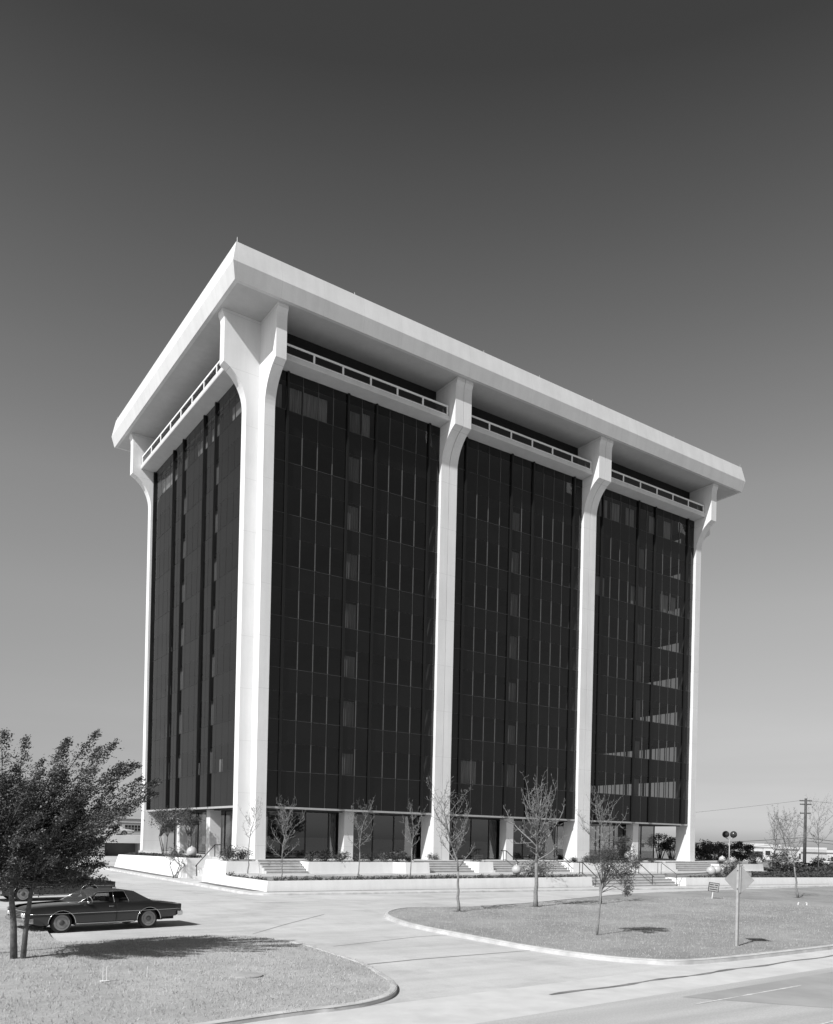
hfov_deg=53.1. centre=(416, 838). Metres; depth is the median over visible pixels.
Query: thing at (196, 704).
window
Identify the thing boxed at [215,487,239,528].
window
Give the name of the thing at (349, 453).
window
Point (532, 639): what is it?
window
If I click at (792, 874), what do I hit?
hedge
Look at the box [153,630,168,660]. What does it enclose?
window
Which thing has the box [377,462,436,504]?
window
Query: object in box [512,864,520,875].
globe lamp
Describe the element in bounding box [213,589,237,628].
window
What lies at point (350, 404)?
window
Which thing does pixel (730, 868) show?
shrub
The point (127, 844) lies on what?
parking deck
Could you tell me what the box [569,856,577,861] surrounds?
shrub
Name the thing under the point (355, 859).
shrub
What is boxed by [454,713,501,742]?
window
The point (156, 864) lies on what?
retaining wall
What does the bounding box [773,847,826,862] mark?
house
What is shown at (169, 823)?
leafy tree
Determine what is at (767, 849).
house
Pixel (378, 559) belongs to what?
window
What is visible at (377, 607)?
window
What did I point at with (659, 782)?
window
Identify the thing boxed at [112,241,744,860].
office building
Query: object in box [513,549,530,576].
window
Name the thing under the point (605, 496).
window
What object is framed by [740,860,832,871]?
hedge
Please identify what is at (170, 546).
window
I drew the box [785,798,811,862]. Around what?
utility pole
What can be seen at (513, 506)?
window
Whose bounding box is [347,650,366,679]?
window
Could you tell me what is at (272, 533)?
window
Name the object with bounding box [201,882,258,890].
grass verge
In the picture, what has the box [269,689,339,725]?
window
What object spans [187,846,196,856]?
globe lamp
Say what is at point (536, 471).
window
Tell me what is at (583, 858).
shrub
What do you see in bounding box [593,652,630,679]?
window
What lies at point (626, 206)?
sky
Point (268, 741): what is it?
window
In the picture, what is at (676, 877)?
handrail
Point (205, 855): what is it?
handrail
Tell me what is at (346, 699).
window
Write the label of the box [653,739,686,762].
window
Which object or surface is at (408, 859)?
shrub
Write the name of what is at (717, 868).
globe lamp
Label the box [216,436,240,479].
window
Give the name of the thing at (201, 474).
window
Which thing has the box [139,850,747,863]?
terrace
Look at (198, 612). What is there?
window
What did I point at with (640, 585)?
window
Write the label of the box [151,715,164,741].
window
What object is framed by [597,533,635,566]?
window
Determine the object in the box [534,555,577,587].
window
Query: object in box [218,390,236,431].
window
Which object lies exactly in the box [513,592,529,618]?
window
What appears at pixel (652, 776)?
window
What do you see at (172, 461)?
window
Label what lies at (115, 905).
parked car
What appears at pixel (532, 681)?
window
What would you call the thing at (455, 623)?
window
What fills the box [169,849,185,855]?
shrub
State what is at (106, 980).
survey stake
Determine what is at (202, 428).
window
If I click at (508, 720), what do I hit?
window
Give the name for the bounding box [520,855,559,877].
shrub
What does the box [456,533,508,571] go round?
window
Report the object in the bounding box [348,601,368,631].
window
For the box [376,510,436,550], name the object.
window
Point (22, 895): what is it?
parked car
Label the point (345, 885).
planter wall
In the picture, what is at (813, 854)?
house
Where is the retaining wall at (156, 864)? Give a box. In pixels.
[114,854,209,878]
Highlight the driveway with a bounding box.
[0,856,800,1006]
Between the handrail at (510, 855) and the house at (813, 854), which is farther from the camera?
the house at (813, 854)
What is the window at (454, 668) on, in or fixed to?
in the office building
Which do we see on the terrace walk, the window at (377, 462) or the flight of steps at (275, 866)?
the flight of steps at (275, 866)
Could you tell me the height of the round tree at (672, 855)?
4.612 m
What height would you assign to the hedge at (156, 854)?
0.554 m
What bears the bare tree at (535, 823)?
on the lawn at (816, 896)
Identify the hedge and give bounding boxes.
[125,852,201,857]
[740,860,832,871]
[749,871,832,875]
[768,872,832,876]
[780,866,832,871]
[796,861,823,868]
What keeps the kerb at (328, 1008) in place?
on the ground at (202, 842)
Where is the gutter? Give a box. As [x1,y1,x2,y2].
[244,949,832,1023]
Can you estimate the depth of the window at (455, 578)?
66.50 m
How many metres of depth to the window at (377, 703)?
61.84 m
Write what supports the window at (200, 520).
in the office building
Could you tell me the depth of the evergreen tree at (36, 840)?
20.14 m
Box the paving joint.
[372,950,529,963]
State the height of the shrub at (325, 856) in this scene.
1.154 m
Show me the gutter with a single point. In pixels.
(479, 1007)
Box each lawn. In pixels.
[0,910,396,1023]
[384,887,832,960]
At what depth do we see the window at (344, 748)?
59.83 m
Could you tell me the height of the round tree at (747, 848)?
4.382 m
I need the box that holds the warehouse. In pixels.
[12,814,176,850]
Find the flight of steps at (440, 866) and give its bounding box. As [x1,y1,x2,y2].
[412,860,473,872]
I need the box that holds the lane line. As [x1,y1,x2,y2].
[696,985,800,1003]
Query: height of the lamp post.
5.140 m
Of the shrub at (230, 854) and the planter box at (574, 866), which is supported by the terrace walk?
the planter box at (574, 866)
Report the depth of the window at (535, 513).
70.53 m
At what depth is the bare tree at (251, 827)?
52.17 m
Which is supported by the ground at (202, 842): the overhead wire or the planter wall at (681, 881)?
the planter wall at (681, 881)
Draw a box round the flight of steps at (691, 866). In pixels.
[662,861,713,870]
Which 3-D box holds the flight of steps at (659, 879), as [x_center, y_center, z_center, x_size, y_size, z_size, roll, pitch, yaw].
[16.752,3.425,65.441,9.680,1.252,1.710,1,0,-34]
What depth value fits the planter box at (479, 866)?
62.57 m
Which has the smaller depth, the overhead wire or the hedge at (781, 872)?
the hedge at (781, 872)
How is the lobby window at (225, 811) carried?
in the office building
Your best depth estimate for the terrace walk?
56.82 m
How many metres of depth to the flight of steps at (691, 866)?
77.08 m
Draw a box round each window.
[125,825,140,830]
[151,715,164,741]
[151,757,163,780]
[152,673,165,700]
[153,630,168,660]
[154,588,169,620]
[155,546,170,579]
[156,461,172,497]
[156,504,171,539]
[174,810,232,854]
[174,813,267,852]
[179,704,196,733]
[180,658,197,688]
[181,750,195,777]
[183,520,200,554]
[183,566,199,599]
[183,612,198,643]
[184,474,201,510]
[185,428,202,465]
[209,742,233,773]
[211,691,235,723]
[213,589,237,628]
[214,538,238,577]
[214,640,236,675]
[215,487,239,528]
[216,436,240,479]
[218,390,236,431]
[265,810,654,859]
[268,741,335,774]
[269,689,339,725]
[270,637,341,675]
[271,585,339,626]
[272,533,342,577]
[273,481,344,527]
[277,379,345,427]
[277,430,345,476]
[344,748,367,776]
[346,552,370,582]
[346,699,367,728]
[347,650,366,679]
[348,503,372,534]
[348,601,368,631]
[349,453,373,485]
[350,404,372,434]
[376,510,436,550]
[376,655,431,689]
[376,703,432,735]
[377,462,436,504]
[377,607,431,643]
[377,751,432,780]
[378,414,439,460]
[378,559,436,597]
[454,668,503,699]
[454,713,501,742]
[454,758,499,785]
[455,578,507,614]
[455,623,504,656]
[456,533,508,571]
[457,488,507,525]
[464,445,508,481]
[508,720,524,745]
[509,677,526,703]
[509,763,521,787]
[512,635,528,659]
[513,506,529,532]
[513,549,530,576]
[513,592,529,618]
[514,463,530,489]
[531,723,571,750]
[531,765,575,790]
[532,639,577,668]
[532,681,574,710]
[533,597,579,629]
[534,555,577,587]
[535,513,579,544]
[536,471,580,503]
[553,826,653,858]
[590,771,631,794]
[591,782,668,797]
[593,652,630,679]
[593,731,632,756]
[594,693,628,718]
[595,612,632,641]
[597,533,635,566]
[598,496,636,525]
[598,573,633,603]
[608,748,673,761]
[640,585,651,608]
[647,713,674,724]
[652,776,686,798]
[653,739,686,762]
[654,664,690,691]
[656,552,690,581]
[656,627,689,652]
[657,515,691,542]
[657,702,687,725]
[658,590,691,619]
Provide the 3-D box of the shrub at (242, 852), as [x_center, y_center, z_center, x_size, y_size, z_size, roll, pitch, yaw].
[-11.153,1.080,53.735,1.295,1.202,1.152,1,0,25]
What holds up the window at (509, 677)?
in the office building
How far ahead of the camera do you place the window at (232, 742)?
58.85 m
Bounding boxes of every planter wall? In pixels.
[211,874,592,891]
[665,877,832,885]
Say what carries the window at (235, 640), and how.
in the office building
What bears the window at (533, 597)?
in the office building
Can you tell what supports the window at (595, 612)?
in the office building
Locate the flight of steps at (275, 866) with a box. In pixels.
[256,860,307,873]
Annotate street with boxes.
[476,967,832,1023]
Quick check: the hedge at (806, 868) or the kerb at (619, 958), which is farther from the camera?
the hedge at (806, 868)
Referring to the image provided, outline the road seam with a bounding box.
[550,955,832,994]
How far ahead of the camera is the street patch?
19.13 m
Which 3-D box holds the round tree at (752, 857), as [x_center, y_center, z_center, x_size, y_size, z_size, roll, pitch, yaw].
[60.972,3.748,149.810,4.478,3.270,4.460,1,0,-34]
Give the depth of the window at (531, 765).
70.50 m
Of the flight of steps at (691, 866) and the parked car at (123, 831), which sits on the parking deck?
the parked car at (123, 831)
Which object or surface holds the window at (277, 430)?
in the office building
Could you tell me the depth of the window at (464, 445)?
66.51 m
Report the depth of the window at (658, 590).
79.20 m
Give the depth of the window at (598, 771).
75.17 m
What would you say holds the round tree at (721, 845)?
on the ground at (202, 842)
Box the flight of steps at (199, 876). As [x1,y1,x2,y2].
[194,856,220,879]
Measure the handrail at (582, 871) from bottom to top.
1.883 m
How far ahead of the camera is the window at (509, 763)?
68.53 m
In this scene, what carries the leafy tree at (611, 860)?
on the lawn at (816, 896)
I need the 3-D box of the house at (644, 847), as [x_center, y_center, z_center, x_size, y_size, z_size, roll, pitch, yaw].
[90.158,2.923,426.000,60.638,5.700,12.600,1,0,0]
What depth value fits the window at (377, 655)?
61.85 m
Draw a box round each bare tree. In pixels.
[242,797,261,873]
[266,794,303,876]
[347,800,375,878]
[401,798,425,877]
[426,776,474,911]
[501,770,567,906]
[576,784,628,903]
[765,812,785,869]
[766,801,818,897]
[769,809,798,864]
[803,798,832,866]
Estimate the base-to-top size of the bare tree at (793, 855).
6.604 m
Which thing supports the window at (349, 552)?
in the office building
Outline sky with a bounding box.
[0,0,832,848]
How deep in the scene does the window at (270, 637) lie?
57.85 m
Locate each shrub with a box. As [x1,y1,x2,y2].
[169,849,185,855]
[219,845,241,859]
[233,846,252,859]
[304,852,320,861]
[315,848,334,861]
[331,850,350,862]
[350,852,367,861]
[365,853,378,861]
[377,852,393,861]
[389,850,407,861]
[404,855,415,861]
[425,852,438,859]
[471,855,484,861]
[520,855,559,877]
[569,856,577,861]
[579,854,591,863]
[719,858,742,874]
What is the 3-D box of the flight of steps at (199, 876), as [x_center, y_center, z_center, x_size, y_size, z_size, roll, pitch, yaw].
[-14.105,2.209,57.438,1.350,1.852,3.500,1,0,-34]
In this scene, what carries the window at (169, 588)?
in the office building
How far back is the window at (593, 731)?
75.17 m
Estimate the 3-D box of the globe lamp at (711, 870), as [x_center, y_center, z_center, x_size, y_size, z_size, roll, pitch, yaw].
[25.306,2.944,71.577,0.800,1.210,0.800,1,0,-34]
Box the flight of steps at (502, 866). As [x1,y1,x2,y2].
[485,861,569,871]
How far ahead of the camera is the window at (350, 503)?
59.84 m
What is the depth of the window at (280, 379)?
57.83 m
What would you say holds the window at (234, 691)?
in the office building
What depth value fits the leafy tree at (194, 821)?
61.20 m
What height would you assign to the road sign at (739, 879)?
2.791 m
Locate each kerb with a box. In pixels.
[75,862,832,895]
[194,939,396,1023]
[384,887,832,964]
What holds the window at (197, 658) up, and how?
in the office building
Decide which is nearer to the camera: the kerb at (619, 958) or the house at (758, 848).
the kerb at (619, 958)
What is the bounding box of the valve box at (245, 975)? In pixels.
[231,972,262,978]
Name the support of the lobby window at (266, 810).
in the office building
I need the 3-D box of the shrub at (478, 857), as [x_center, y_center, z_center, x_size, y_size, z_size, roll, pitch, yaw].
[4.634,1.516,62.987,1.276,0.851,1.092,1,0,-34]
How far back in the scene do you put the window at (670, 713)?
85.12 m
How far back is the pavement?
56.65 m
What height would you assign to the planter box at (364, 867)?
1.062 m
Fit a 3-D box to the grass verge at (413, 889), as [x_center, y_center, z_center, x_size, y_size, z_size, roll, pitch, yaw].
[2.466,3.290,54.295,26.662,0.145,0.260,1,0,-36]
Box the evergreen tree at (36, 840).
[0,728,162,958]
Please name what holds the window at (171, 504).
in the office building
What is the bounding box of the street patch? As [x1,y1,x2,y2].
[684,972,832,1007]
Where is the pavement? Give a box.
[80,860,832,892]
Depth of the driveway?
28.28 m
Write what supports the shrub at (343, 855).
in the planter box at (364, 867)
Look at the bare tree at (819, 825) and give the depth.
112.00 m
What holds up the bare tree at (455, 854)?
on the lawn at (816, 896)
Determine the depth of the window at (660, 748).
85.64 m
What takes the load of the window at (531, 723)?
in the office building
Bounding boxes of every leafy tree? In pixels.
[144,806,184,853]
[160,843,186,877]
[171,805,204,848]
[585,835,642,934]
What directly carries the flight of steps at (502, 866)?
on the terrace walk
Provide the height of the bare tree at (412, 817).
5.344 m
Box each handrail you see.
[195,844,220,875]
[501,850,518,865]
[553,851,570,869]
[577,862,596,885]
[634,862,653,884]
[655,862,709,885]
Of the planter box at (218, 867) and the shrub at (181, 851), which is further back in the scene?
the shrub at (181, 851)
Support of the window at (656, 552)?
in the office building
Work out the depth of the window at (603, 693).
75.17 m
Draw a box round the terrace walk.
[234,871,766,879]
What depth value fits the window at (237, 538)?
58.85 m
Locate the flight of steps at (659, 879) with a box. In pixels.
[578,873,677,886]
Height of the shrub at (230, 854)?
1.238 m
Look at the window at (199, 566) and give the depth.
64.66 m
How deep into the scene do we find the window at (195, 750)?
64.66 m
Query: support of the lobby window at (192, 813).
in the office building
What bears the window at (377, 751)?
in the office building
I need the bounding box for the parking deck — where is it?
[70,834,163,855]
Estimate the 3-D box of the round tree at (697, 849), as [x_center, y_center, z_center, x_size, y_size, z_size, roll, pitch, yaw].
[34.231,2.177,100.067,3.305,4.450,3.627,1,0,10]
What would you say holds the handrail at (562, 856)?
on the flight of steps at (502, 866)
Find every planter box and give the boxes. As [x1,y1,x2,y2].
[202,859,258,882]
[299,861,429,872]
[463,861,493,871]
[558,862,675,871]
[708,863,763,870]
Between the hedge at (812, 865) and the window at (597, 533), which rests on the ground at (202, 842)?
the hedge at (812, 865)
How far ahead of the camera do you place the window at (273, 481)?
57.83 m
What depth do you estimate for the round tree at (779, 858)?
81.67 m
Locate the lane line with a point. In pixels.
(748, 994)
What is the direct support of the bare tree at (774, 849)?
on the ground at (202, 842)
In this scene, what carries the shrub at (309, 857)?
in the planter box at (364, 867)
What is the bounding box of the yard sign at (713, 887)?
[708,882,719,898]
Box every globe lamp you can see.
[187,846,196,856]
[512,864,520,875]
[706,866,715,875]
[714,865,720,877]
[719,856,725,863]
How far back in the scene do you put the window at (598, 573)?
75.19 m
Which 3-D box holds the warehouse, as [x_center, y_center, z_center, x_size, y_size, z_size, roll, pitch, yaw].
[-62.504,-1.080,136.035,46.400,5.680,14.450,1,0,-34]
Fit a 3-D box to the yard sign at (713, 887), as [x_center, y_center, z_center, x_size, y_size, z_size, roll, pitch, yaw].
[18.496,3.312,51.955,0.640,1.130,0.075,8,0,3]
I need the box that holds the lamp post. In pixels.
[722,831,736,860]
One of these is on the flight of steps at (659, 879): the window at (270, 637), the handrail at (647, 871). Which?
the handrail at (647, 871)
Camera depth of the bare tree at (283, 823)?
48.97 m
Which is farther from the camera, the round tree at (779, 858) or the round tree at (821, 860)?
the round tree at (821, 860)
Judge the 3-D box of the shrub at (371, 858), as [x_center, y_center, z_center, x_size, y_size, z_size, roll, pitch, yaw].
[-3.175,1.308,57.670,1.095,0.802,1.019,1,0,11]
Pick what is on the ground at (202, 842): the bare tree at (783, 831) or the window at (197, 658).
the bare tree at (783, 831)
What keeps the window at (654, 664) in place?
in the office building
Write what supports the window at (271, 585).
in the office building
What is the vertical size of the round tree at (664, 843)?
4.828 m
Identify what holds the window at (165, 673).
in the office building
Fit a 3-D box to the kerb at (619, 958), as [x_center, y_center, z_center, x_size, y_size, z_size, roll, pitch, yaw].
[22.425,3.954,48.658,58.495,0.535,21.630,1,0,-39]
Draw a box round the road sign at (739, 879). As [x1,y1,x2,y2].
[725,864,753,945]
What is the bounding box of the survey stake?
[100,966,108,981]
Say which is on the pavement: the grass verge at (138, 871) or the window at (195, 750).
the grass verge at (138, 871)
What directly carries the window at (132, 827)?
in the warehouse
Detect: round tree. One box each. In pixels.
[645,833,673,857]
[663,836,675,858]
[695,839,713,859]
[697,841,726,860]
[712,841,735,860]
[728,841,753,860]
[746,851,768,863]
[765,851,803,871]
[809,856,832,865]
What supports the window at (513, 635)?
in the office building
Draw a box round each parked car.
[0,872,115,900]
[5,888,182,932]
[95,825,133,834]
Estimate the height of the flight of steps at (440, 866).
1.082 m
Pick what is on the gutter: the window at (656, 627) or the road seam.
the road seam
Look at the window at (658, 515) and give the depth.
79.17 m
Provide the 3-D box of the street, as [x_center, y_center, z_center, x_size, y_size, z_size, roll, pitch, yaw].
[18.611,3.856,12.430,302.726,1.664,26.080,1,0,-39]
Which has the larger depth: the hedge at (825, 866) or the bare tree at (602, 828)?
the hedge at (825, 866)
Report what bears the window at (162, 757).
in the office building
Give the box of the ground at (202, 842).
[191,835,832,868]
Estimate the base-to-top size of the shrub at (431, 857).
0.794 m
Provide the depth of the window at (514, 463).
68.50 m
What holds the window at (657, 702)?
in the office building
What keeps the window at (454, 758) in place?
in the office building
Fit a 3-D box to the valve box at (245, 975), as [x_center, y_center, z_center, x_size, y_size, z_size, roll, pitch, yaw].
[-3.878,3.122,19.032,0.720,0.042,0.720,1,0,-34]
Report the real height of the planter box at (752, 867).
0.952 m
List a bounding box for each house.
[555,838,654,850]
[728,843,763,861]
[762,844,781,859]
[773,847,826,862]
[799,849,832,862]
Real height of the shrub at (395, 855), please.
1.083 m
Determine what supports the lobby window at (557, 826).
in the office building
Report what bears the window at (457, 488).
in the office building
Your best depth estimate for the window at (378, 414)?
61.85 m
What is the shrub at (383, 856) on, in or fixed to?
in the planter box at (364, 867)
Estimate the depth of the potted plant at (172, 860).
57.68 m
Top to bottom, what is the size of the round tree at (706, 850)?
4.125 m
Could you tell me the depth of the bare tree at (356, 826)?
51.61 m
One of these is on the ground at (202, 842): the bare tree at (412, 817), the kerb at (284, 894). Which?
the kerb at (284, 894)
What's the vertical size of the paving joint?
0.033 m
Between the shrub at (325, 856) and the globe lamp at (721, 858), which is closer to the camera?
the shrub at (325, 856)
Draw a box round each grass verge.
[107,866,172,876]
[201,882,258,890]
[279,887,561,891]
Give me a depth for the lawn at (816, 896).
34.27 m
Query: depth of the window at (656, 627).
79.18 m

